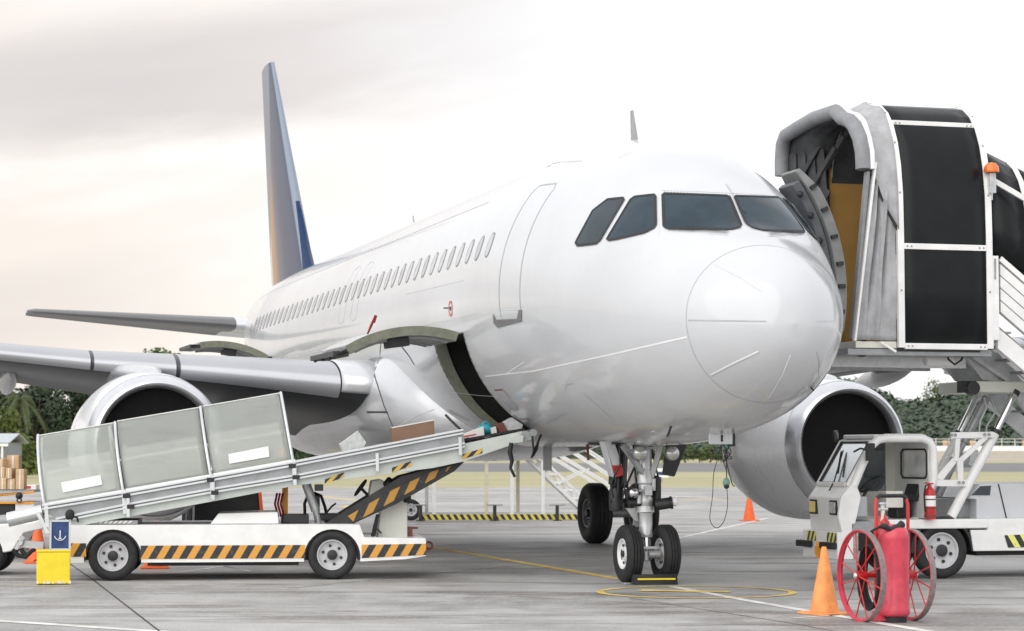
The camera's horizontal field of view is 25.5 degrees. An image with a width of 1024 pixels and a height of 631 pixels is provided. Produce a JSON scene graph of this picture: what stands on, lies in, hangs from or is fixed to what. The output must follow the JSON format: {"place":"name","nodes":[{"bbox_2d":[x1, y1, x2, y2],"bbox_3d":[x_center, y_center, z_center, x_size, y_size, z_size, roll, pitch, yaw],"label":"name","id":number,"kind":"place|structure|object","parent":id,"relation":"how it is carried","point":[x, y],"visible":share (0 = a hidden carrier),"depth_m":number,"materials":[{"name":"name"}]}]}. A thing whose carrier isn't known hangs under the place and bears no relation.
{"place":"outdoors","nodes":[
{"label":"outdoors","id":0,"kind":"place"},
{"bbox_2d":[0,433,28,457],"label":"shed","id":1,"kind":"structure","parent":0,"point":[8,445],"depth_m":154.05,"materials":[{"name":"white paint"}]},
{"bbox_2d":[22,432,712,458],"bbox_3d":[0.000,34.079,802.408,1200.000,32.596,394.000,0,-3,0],"label":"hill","id":2,"kind":"structure","parent":0,"point":[575,457],"depth_m":624.04,"materials":[{"name":"plant"}]},
{"bbox_2d":[916,377,947,402],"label":"ridge tree","id":3,"kind":"object","parent":2,"relation":"on","point":[935,389],"visible":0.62,"depth_m":744.19,"materials":[{"name":"green plant"}]},
{"bbox_2d":[0,487,1023,630],"bbox_3d":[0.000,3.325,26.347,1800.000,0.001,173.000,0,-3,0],"label":"apron","id":4,"kind":"object","parent":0,"point":[980,593],"visible":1,"depth_m":28.99,"materials":[{"name":"concrete"}]},
{"bbox_2d":[0,489,44,554],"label":"cargo dolly","id":5,"kind":"object","parent":4,"relation":"on","point":[5,507],"visible":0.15,"depth_m":36.90,"materials":[{"name":"grey metal"}]},
{"bbox_2d":[0,478,6,488],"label":"carton","id":6,"kind":"object","parent":5,"relation":"on","point":[3,483],"visible":0.64,"depth_m":37.00,"materials":[{"name":"cardboard"}]},
{"bbox_2d":[0,467,8,477],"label":"carton","id":7,"kind":"object","parent":6,"relation":"on","point":[2,471],"visible":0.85,"depth_m":37.03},
{"bbox_2d":[0,458,6,466],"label":"carton","id":8,"kind":"object","parent":7,"relation":"on","point":[3,462],"visible":1,"depth_m":37.10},
{"bbox_2d":[7,478,15,488],"bbox_3d":[-8.214,2.771,37.245,0.128,0.174,0.453,0,-3,-4],"label":"carton","id":9,"kind":"object","parent":5,"relation":"on","point":[11,483],"visible":0.74,"depth_m":37.02,"materials":[{"name":"cardboard"}]},
{"bbox_2d":[5,468,15,478],"bbox_3d":[-8.251,2.596,37.234,0.102,0.174,0.453,0,-3,-4],"label":"carton","id":10,"kind":"object","parent":9,"relation":"on","point":[10,473],"visible":1,"depth_m":37.02,"materials":[{"name":"cardboard"}]},
{"bbox_2d":[7,455,21,468],"bbox_3d":[-8.280,2.439,37.647,0.190,0.229,0.453,0,-3,-6],"label":"carton","id":11,"kind":"object","parent":10,"relation":"on","point":[14,461],"visible":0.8,"depth_m":37.43,"materials":[{"name":"cardboard"}]},
{"bbox_2d":[16,469,26,488],"bbox_3d":[-8.076,2.692,37.236,0.134,0.331,0.453,0,-3,-6],"label":"carton","id":12,"kind":"object","parent":5,"relation":"on","point":[21,478],"visible":1,"depth_m":37.02,"materials":[{"name":"cardboard"}]},
{"bbox_2d":[27,484,38,489],"bbox_3d":[-7.859,2.816,37.106,0.164,0.090,0.208,0,-3,0],"label":"red white bundle","id":13,"kind":"object","parent":5,"relation":"on","point":[32,486],"visible":1,"depth_m":37.01,"materials":[{"name":"paint"}]},
{"bbox_2d":[0,515,52,570],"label":"second loader","id":14,"kind":"object","parent":4,"relation":"on","point":[13,539],"visible":0.94,"depth_m":31.86,"materials":[{"name":"white paint"}]},
{"bbox_2d":[22,529,44,563],"bbox_3d":[-7.434,3.516,35.458,0.425,0.720,0.425,1,-4,-17],"label":"traffic cone","id":15,"kind":"object","parent":4,"relation":"on","point":[37,535],"visible":0.25,"depth_m":35.37,"materials":[{"name":"plastic"}]},
{"bbox_2d":[33,549,70,583],"bbox_3d":[-6.047,3.301,29.769,0.487,0.438,0.372,1,-4,-11],"label":"yellow box","id":16,"kind":"object","parent":4,"relation":"on","point":[53,566],"visible":0.99,"depth_m":29.60,"materials":[{"name":"paint"}]},
{"bbox_2d":[49,520,70,549],"bbox_3d":[-5.956,2.887,29.822,0.271,0.392,0.308,1,-4,-11],"label":"sign","id":17,"kind":"object","parent":16,"relation":"on","point":[60,535],"visible":1,"depth_m":29.68,"materials":[{"name":"metal"}]},
{"bbox_2d":[0,620,161,630],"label":"apron line","id":18,"kind":"object","parent":4,"relation":"on","point":[78,625],"visible":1,"depth_m":22.57,"materials":[{"name":"paint"}]},
{"bbox_2d":[70,564,158,629],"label":"pavement joint","id":19,"kind":"object","parent":4,"relation":"on","point":[118,599],"visible":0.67,"depth_m":26.29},
{"bbox_2d":[140,520,169,568],"bbox_3d":[-5.338,3.417,33.824,0.425,0.720,0.425,1,-4,-11],"label":"traffic cone","id":20,"kind":"object","parent":4,"relation":"on","point":[145,566],"visible":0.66,"depth_m":33.63,"materials":[{"name":"plastic"}]},
{"bbox_2d":[147,566,248,576],"bbox_3d":[-4.272,3.716,32.867,0.961,0.001,3.050,-1,-4,13],"label":"apron line","id":21,"kind":"object","parent":4,"relation":"on","point":[197,569],"visible":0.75,"depth_m":33.09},
{"bbox_2d":[190,492,262,519],"bbox_3d":[-4.918,3.353,38.051,1.922,1.360,1.400,0,-4,-8],"label":"baggage tractor","id":22,"kind":"object","parent":4,"relation":"on","point":[213,509],"depth_m":37.44,"materials":[{"name":"paint"}]},
{"bbox_2d":[6,391,541,580],"bbox_3d":[-3.296,2.355,31.706,7.349,2.585,1.918,0,-3,-6],"label":"belt loader","id":23,"kind":"object","parent":4,"relation":"on","point":[163,458],"visible":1,"depth_m":30.94,"materials":[{"name":"white paint"}]},
{"bbox_2d":[339,431,365,451],"bbox_3d":[-2.252,1.808,31.929,0.378,0.356,0.300,0,-3,-6],"label":"foil wrapped carton","id":24,"kind":"object","parent":23,"relation":"on","point":[355,440],"visible":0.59,"depth_m":31.78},
{"bbox_2d":[390,420,433,441],"bbox_3d":[-1.413,1.693,31.974,0.606,0.440,0.508,0,-3,-6],"label":"cardboard box","id":25,"kind":"object","parent":23,"relation":"on","point":[411,431],"visible":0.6,"depth_m":31.73,"materials":[{"name":"cardboard"}]},
{"bbox_2d":[463,427,484,442],"bbox_3d":[-0.570,1.705,31.984,0.329,0.265,0.455,0,-3,-6],"label":"white parcel","id":26,"kind":"object","parent":23,"relation":"on","point":[476,432],"visible":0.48,"depth_m":31.77,"materials":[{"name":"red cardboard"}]},
{"bbox_2d":[478,421,491,434],"bbox_3d":[-0.378,1.593,32.039,0.231,0.214,0.210,0,-3,0],"label":"blue bag","id":27,"kind":"object","parent":23,"relation":"on","point":[487,427],"visible":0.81,"depth_m":31.96,"materials":[{"name":"fabric"}]},
{"bbox_2d":[490,427,496,436],"bbox_3d":[-0.263,1.645,31.997,0.096,0.147,0.200,0,-3,-6],"label":"packet","id":28,"kind":"object","parent":23,"relation":"on","point":[493,429],"visible":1,"depth_m":31.90},
{"bbox_2d":[495,422,506,434],"bbox_3d":[-0.152,1.609,32.087,0.170,0.184,0.250,0,-3,-6],"label":"brown packet","id":29,"kind":"object","parent":23,"relation":"on","point":[500,427],"visible":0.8,"depth_m":31.96},
{"bbox_2d":[503,418,522,433],"bbox_3d":[-0.005,1.575,32.230,0.284,0.238,0.400,0,-3,-6],"label":"grey case","id":30,"kind":"object","parent":23,"relation":"on","point":[511,424],"visible":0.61,"depth_m":32.03,"materials":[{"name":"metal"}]},
{"bbox_2d":[295,557,601,587],"bbox_3d":[-0.692,3.724,33.007,0.049,0.001,9.534,-2,-4,27],"label":"pavement joint","id":31,"kind":"object","parent":4,"relation":"on","point":[446,572],"visible":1,"depth_m":32.82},
{"bbox_2d":[0,62,1023,582],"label":"airliner","id":32,"kind":"object","parent":4,"relation":"on","point":[640,298],"visible":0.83,"depth_m":30.33,"materials":[{"name":"white metal"}]},
{"bbox_2d":[179,341,268,357],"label":"cargo door","id":33,"kind":"structure","parent":32,"relation":"in","point":[226,348],"depth_m":47.10,"materials":[{"name":"grey metal"}]},
{"bbox_2d":[292,302,297,318],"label":"passenger window","id":34,"kind":"structure","parent":32,"relation":"in","point":[293,313],"depth_m":45.27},
{"bbox_2d":[301,298,307,315],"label":"passenger window","id":35,"kind":"structure","parent":32,"relation":"in","point":[305,303],"depth_m":44.24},
{"bbox_2d":[306,297,312,314],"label":"passenger window","id":36,"kind":"structure","parent":32,"relation":"in","point":[312,297],"depth_m":43.72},
{"bbox_2d":[311,295,317,312],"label":"passenger window","id":37,"kind":"structure","parent":32,"relation":"in","point":[314,303],"depth_m":43.22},
{"bbox_2d":[316,293,322,310],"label":"passenger window","id":38,"kind":"structure","parent":32,"relation":"in","point":[319,302],"depth_m":42.71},
{"bbox_2d":[322,291,328,309],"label":"passenger window","id":39,"kind":"structure","parent":32,"relation":"in","point":[323,304],"depth_m":42.20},
{"bbox_2d":[327,289,333,307],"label":"passenger window","id":40,"kind":"structure","parent":32,"relation":"in","point":[330,298],"depth_m":41.69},
{"bbox_2d":[333,287,339,305],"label":"passenger window","id":41,"kind":"structure","parent":32,"relation":"in","point":[336,295],"depth_m":41.18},
{"bbox_2d":[339,285,345,303],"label":"passenger window","id":42,"kind":"structure","parent":32,"relation":"in","point":[343,290],"depth_m":40.65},
{"bbox_2d":[345,283,351,301],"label":"passenger window","id":43,"kind":"structure","parent":32,"relation":"in","point":[349,288],"depth_m":40.14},
{"bbox_2d":[351,281,357,299],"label":"passenger window","id":44,"kind":"structure","parent":32,"relation":"in","point":[355,286],"depth_m":39.63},
{"bbox_2d":[357,279,363,297],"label":"passenger window","id":45,"kind":"structure","parent":32,"relation":"in","point":[360,287],"depth_m":39.13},
{"bbox_2d":[363,276,370,295],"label":"passenger window","id":46,"kind":"structure","parent":32,"relation":"in","point":[366,286],"depth_m":38.61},
{"bbox_2d":[370,274,377,293],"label":"passenger window","id":47,"kind":"structure","parent":32,"relation":"in","point":[374,280],"depth_m":38.10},
{"bbox_2d":[377,271,383,291],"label":"passenger window","id":48,"kind":"structure","parent":32,"relation":"in","point":[382,275],"depth_m":37.59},
{"bbox_2d":[310,315,458,362],"bbox_3d":[-1.854,0.352,32.562,1.796,0.607,1.800,1,-4,-16],"label":"cargo door","id":49,"kind":"structure","parent":32,"relation":"in","point":[423,336],"depth_m":31.88,"materials":[{"name":"grey metal"}]},
{"bbox_2d":[383,269,391,289],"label":"passenger window","id":50,"kind":"structure","parent":32,"relation":"in","point":[387,277],"depth_m":37.07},
{"bbox_2d":[391,266,398,286],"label":"passenger window","id":51,"kind":"structure","parent":32,"relation":"in","point":[394,275],"depth_m":36.56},
{"bbox_2d":[398,263,405,284],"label":"passenger window","id":52,"kind":"structure","parent":32,"relation":"in","point":[402,272],"depth_m":36.04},
{"bbox_2d":[405,261,413,282],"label":"passenger window","id":53,"kind":"structure","parent":32,"relation":"in","point":[410,268],"depth_m":35.53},
{"bbox_2d":[413,258,421,279],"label":"passenger window","id":54,"kind":"structure","parent":32,"relation":"in","point":[418,265],"depth_m":35.02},
{"bbox_2d":[421,255,429,277],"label":"passenger window","id":55,"kind":"structure","parent":32,"relation":"in","point":[426,262],"depth_m":34.51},
{"bbox_2d":[429,252,437,274],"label":"passenger window","id":56,"kind":"structure","parent":32,"relation":"in","point":[435,258],"depth_m":34.00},
{"bbox_2d":[438,249,446,272],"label":"passenger window","id":57,"kind":"structure","parent":32,"relation":"in","point":[443,256],"depth_m":33.48,"materials":[{"name":"plastic"}]},
{"bbox_2d":[446,246,455,269],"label":"passenger window","id":58,"kind":"structure","parent":32,"relation":"in","point":[452,252],"depth_m":32.98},
{"bbox_2d":[455,242,464,266],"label":"passenger window","id":59,"kind":"structure","parent":32,"relation":"in","point":[462,247],"depth_m":32.47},
{"bbox_2d":[465,239,473,263],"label":"passenger window","id":60,"kind":"structure","parent":32,"relation":"in","point":[471,245],"depth_m":31.95,"materials":[{"name":"plastic"}]},
{"bbox_2d":[474,236,483,260],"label":"passenger window","id":61,"kind":"structure","parent":32,"relation":"in","point":[481,241],"depth_m":31.44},
{"bbox_2d":[485,232,494,257],"bbox_3d":[-0.303,-0.967,30.935,0.118,0.356,0.264,1,-4,-16],"label":"passenger window","id":62,"kind":"structure","parent":32,"relation":"in","point":[490,241],"depth_m":30.93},
{"bbox_2d":[499,183,555,319],"bbox_3d":[0.215,-0.834,29.829,0.585,1.877,0.832,1,-4,-16],"label":"service door","id":63,"kind":"structure","parent":32,"relation":"in","point":[549,183],"depth_m":29.60,"materials":[{"name":"metal"}]},
{"bbox_2d":[574,197,623,245],"bbox_3d":[1.075,-1.156,27.881,0.367,0.608,0.662,2,-4,-32],"label":"cockpit window","id":64,"kind":"structure","parent":32,"relation":"in","point":[600,217],"depth_m":27.83,"materials":[{"name":"grey glass"}]},
{"bbox_2d":[599,441,622,476],"bbox_3d":[1.337,1.928,30.367,0.293,0.486,0.242,1,-4,-16],"label":"nose gear door","id":65,"kind":"structure","parent":32,"relation":"in","point":[607,446],"depth_m":30.26,"materials":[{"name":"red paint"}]},
{"bbox_2d":[606,193,656,240],"bbox_3d":[1.525,-1.199,27.356,0.758,0.587,0.450,-3,-5,42],"label":"cockpit window","id":66,"kind":"structure","parent":32,"relation":"in","point":[638,216],"depth_m":27.34,"materials":[{"name":"grey glass"}]},
{"bbox_2d":[628,446,636,484],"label":"main gear door","id":67,"kind":"structure","parent":32,"relation":"in","point":[632,480],"depth_m":43.83,"materials":[{"name":"metal"}]},
{"bbox_2d":[662,444,686,476],"bbox_3d":[2.139,1.939,30.678,0.370,0.486,0.435,1,-4,-16],"label":"nose gear door","id":68,"kind":"structure","parent":32,"relation":"in","point":[670,468],"depth_m":30.45,"materials":[{"name":"metal"}]},
{"bbox_2d":[661,192,741,228],"bbox_3d":[2.259,-1.257,27.064,1.005,0.519,0.563,-1,-4,10],"label":"cockpit window","id":69,"kind":"structure","parent":32,"relation":"in","point":[679,210],"depth_m":27.05,"materials":[{"name":"grey glass"}]},
{"bbox_2d":[710,444,734,527],"bbox_3d":[2.571,2.064,27.679,0.315,1.073,0.100,0,-3,0],"label":"interphone cable","id":70,"kind":"object","parent":32,"relation":"hanging from","point":[726,480],"visible":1,"depth_m":27.67,"materials":[{"name":"rubber"}]},
{"bbox_2d":[734,195,804,231],"bbox_3d":[3.102,-1.243,27.300,1.005,0.519,0.563,3,-5,-41],"label":"cockpit window","id":71,"kind":"structure","parent":32,"relation":"in","point":[771,213],"depth_m":27.26,"materials":[{"name":"grey glass"}]},
{"bbox_2d":[783,198,820,245],"bbox_3d":[3.575,-1.164,27.930,0.450,0.587,0.758,-1,-4,16],"label":"cockpit window","id":72,"kind":"structure","parent":32,"relation":"in","point":[793,208],"depth_m":27.83,"materials":[{"name":"grey glass"}]},
{"bbox_2d":[779,169,846,330],"bbox_3d":[3.902,-0.837,30.077,0.802,2.155,0.947,1,-4,-16],"label":"passenger door","id":73,"kind":"structure","parent":32,"relation":"in","point":[809,200],"depth_m":29.75,"materials":[{"name":"grey metal"}]},
{"bbox_2d":[407,450,627,520],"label":"mobile steps","id":74,"kind":"structure","parent":4,"relation":"on","point":[414,509],"depth_m":57.64,"materials":[{"name":"grey metal"}]},
{"bbox_2d":[426,545,617,578],"bbox_3d":[-1.803,4.297,42.453,0.202,0.001,23.956,1,-4,-16],"label":"lead in line","id":75,"kind":"object","parent":4,"relation":"on","point":[582,572],"visible":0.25,"depth_m":34.87,"materials":[{"name":"paint"}]},
{"bbox_2d":[621,574,677,584],"bbox_3d":[1.798,3.458,29.666,0.725,0.135,0.219,0,-4,-8],"label":"wheel chock","id":76,"kind":"object","parent":4,"relation":"on","point":[654,579],"visible":1,"depth_m":29.59,"materials":[{"name":"rubber"}]},
{"bbox_2d":[638,589,730,591],"bbox_3d":[2.154,3.427,28.157,1.150,0.001,0.280,-1,-4,16],"label":"stop bar","id":77,"kind":"object","parent":4,"relation":"on","point":[684,590],"visible":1,"depth_m":28.23,"materials":[{"name":"paint"}]},
{"bbox_2d":[596,586,796,597],"bbox_3d":[2.277,3.419,27.995,2.480,0.001,2.480,0,-3,0],"label":"stop circle","id":78,"kind":"object","parent":4,"relation":"on","point":[603,592],"visible":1,"depth_m":27.86,"materials":[{"name":"paint"}]},
{"bbox_2d":[679,518,767,537],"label":"apron line","id":79,"kind":"object","parent":4,"relation":"on","point":[720,528],"visible":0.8,"depth_m":51.41,"materials":[{"name":"paint"}]},
{"bbox_2d":[633,598,830,630],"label":"pavement joint","id":80,"kind":"object","parent":4,"relation":"on","point":[730,613],"visible":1,"depth_m":24.25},
{"bbox_2d":[739,497,759,520],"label":"traffic cone","id":81,"kind":"object","parent":4,"relation":"on","point":[749,515],"visible":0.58,"depth_m":57.25,"materials":[{"name":"plastic"}]},
{"bbox_2d":[672,587,931,630],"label":"apron line","id":82,"kind":"object","parent":4,"relation":"on","point":[841,616],"visible":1,"depth_m":25.19,"materials":[{"name":"paint"}]},
{"bbox_2d":[797,546,847,615],"bbox_3d":[3.343,2.836,24.227,0.425,0.720,0.425,2,-4,-30],"label":"traffic cone","id":83,"kind":"object","parent":4,"relation":"on","point":[824,601],"visible":0.93,"depth_m":24.13,"materials":[{"name":"plastic"}]},
{"bbox_2d":[837,494,936,622],"bbox_3d":[3.847,2.490,23.288,0.746,1.306,0.946,1,-4,-20],"label":"wheeled extinguisher","id":84,"kind":"object","parent":4,"relation":"on","point":[893,574],"visible":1,"depth_m":23.03,"materials":[{"name":"red paint"}]},
{"bbox_2d":[775,102,1023,578],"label":"passenger stairs","id":85,"kind":"structure","parent":4,"relation":"on","point":[926,205],"depth_m":30.80,"materials":[{"name":"metal"}]},
{"bbox_2d":[841,439,894,516],"bbox_3d":[4.878,2.292,31.924,1.124,1.090,0.040,1,-4,-16],"label":"far door","id":86,"kind":"structure","parent":85,"relation":"in","point":[889,447],"depth_m":32.03,"materials":[{"name":"beige paint"}]},
{"bbox_2d":[858,443,885,490],"bbox_3d":[4.850,2.116,31.923,0.904,0.729,0.008,1,-4,-16],"label":"far window","id":87,"kind":"structure","parent":85,"relation":"in","point":[877,467],"depth_m":32.00,"materials":[{"name":"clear glass"}]},
{"bbox_2d":[902,449,926,477],"bbox_3d":[5.608,2.061,31.478,0.008,0.395,0.800,1,-4,-16],"label":"rear window","id":88,"kind":"structure","parent":85,"relation":"in","point":[913,461],"depth_m":31.50,"materials":[{"name":"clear glass"}]},
{"bbox_2d":[923,482,935,518],"bbox_3d":[5.704,2.529,30.882,0.166,0.503,0.170,-1,-4,14],"label":"hand extinguisher","id":89,"kind":"object","parent":85,"relation":"attached to","point":[929,495],"visible":1,"depth_m":30.82,"materials":[{"name":"red paint"}]},
{"bbox_2d":[0,0,1023,408],"label":"sky","id":90,"kind":"structure","parent":0,"point":[133,177],"materials":[{"name":"white"}]},
{"bbox_2d":[27,472,1023,486],"bbox_3d":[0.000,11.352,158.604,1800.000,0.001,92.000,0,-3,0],"label":"grass strip","id":91,"kind":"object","parent":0,"point":[533,479],"depth_m":146.50,"materials":[{"name":"plant"}]},
{"bbox_2d":[0,406,26,465],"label":"young tree","id":92,"kind":"object","parent":91,"relation":"on","point":[7,422],"visible":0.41,"depth_m":189.50,"materials":[{"name":"green plant"}]},
{"bbox_2d":[10,430,37,474],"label":"shrub","id":93,"kind":"object","parent":91,"relation":"on","point":[29,456],"visible":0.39,"depth_m":175.32,"materials":[{"name":"green plant"}]},
{"bbox_2d":[0,392,49,435],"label":"palm tree","id":94,"kind":"object","parent":91,"relation":"on","point":[20,401],"visible":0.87,"depth_m":198.38,"materials":[{"name":"green plant"}]},
{"bbox_2d":[655,468,667,481],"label":"apron sign","id":95,"kind":"object","parent":91,"relation":"on","point":[660,473],"visible":0.55,"depth_m":131.16,"materials":[{"name":"grey metal"}]},
{"bbox_2d":[406,463,1023,471],"bbox_3d":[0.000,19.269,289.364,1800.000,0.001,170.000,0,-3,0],"label":"runway","id":96,"kind":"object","parent":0,"point":[720,467],"depth_m":263.46,"materials":[{"name":"asphalt"}]},
{"bbox_2d":[463,459,1023,462],"bbox_3d":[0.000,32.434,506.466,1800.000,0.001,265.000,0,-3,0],"label":"grass verge","id":97,"kind":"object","parent":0,"point":[598,461],"depth_m":443.60,"materials":[{"name":"plant"}]},
{"bbox_2d":[309,449,694,455],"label":"perimeter fence","id":98,"kind":"object","parent":97,"relation":"on","point":[573,455],"visible":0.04,"depth_m":419.19,"materials":[{"name":"grey metal"}]},
{"bbox_2d":[660,447,665,462],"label":"round bush","id":99,"kind":"object","parent":97,"relation":"on","point":[662,456],"visible":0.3,"depth_m":393.56,"materials":[{"name":"green plant"}]},
{"bbox_2d":[681,444,697,462],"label":"round bush","id":100,"kind":"object","parent":97,"relation":"on","point":[689,453],"visible":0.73,"depth_m":393.73,"materials":[{"name":"green plant"}]},
{"bbox_2d":[696,448,706,462],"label":"round bush","id":101,"kind":"object","parent":97,"relation":"on","point":[702,459],"visible":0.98,"depth_m":394.06,"materials":[{"name":"green plant"}]},
{"bbox_2d":[698,444,715,462],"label":"round bush","id":102,"kind":"object","parent":97,"relation":"on","point":[707,449],"visible":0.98,"depth_m":394.06,"materials":[{"name":"green plant"}]},
{"bbox_2d":[712,449,721,462],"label":"round bush","id":103,"kind":"object","parent":97,"relation":"on","point":[719,457],"visible":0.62,"depth_m":393.81,"materials":[{"name":"green plant"}]},
{"bbox_2d":[935,439,1023,450],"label":"white wall","id":104,"kind":"structure","parent":0,"point":[995,448],"depth_m":514.91,"materials":[{"name":"paint"}]},
{"bbox_2d":[937,451,1023,460],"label":"earth bank","id":105,"kind":"structure","parent":0,"point":[1006,456],"depth_m":493.58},
{"bbox_2d":[943,440,947,445],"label":"runway marker","id":106,"kind":"object","parent":105,"relation":"on","point":[945,442],"visible":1,"depth_m":516.07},
{"label":"ground","id":107,"kind":"structure","parent":0,"visible":0},
{"bbox_2d":[0,391,17,429],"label":"broadleaf tree","id":108,"kind":"object","parent":107,"relation":"on","point":[2,396],"visible":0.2,"depth_m":204.78,"materials":[{"name":"green plant"}]},
{"bbox_2d":[1,385,72,470],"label":"broadleaf tree","id":109,"kind":"object","parent":107,"relation":"on","point":[44,400],"visible":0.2,"depth_m":212.18,"materials":[{"name":"green plant"}]},
{"bbox_2d":[12,385,65,450],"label":"broadleaf tree","id":110,"kind":"object","parent":107,"relation":"on","point":[37,427],"visible":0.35,"depth_m":206.58,"materials":[{"name":"green plant"}]},
{"bbox_2d":[52,389,90,431],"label":"broadleaf tree","id":111,"kind":"object","parent":107,"relation":"on","point":[74,402],"visible":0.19,"depth_m":204.53,"materials":[{"name":"green plant"}]},
{"bbox_2d":[143,347,180,353],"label":"tall tree","id":112,"kind":"object","parent":107,"relation":"on","point":[156,350],"visible":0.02,"depth_m":261.24,"materials":[{"name":"green plant"}]},
{"bbox_2d":[293,449,312,459],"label":"broadleaf tree","id":113,"kind":"object","parent":107,"relation":"on","point":[298,454],"visible":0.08,"depth_m":204.65,"materials":[{"name":"green plant"}]},
{"bbox_2d":[572,376,1023,457],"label":"wood","id":114,"kind":"object","parent":107,"relation":"on","point":[939,420],"visible":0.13,"depth_m":676.74,"materials":[{"name":"green plant"}]}
]}

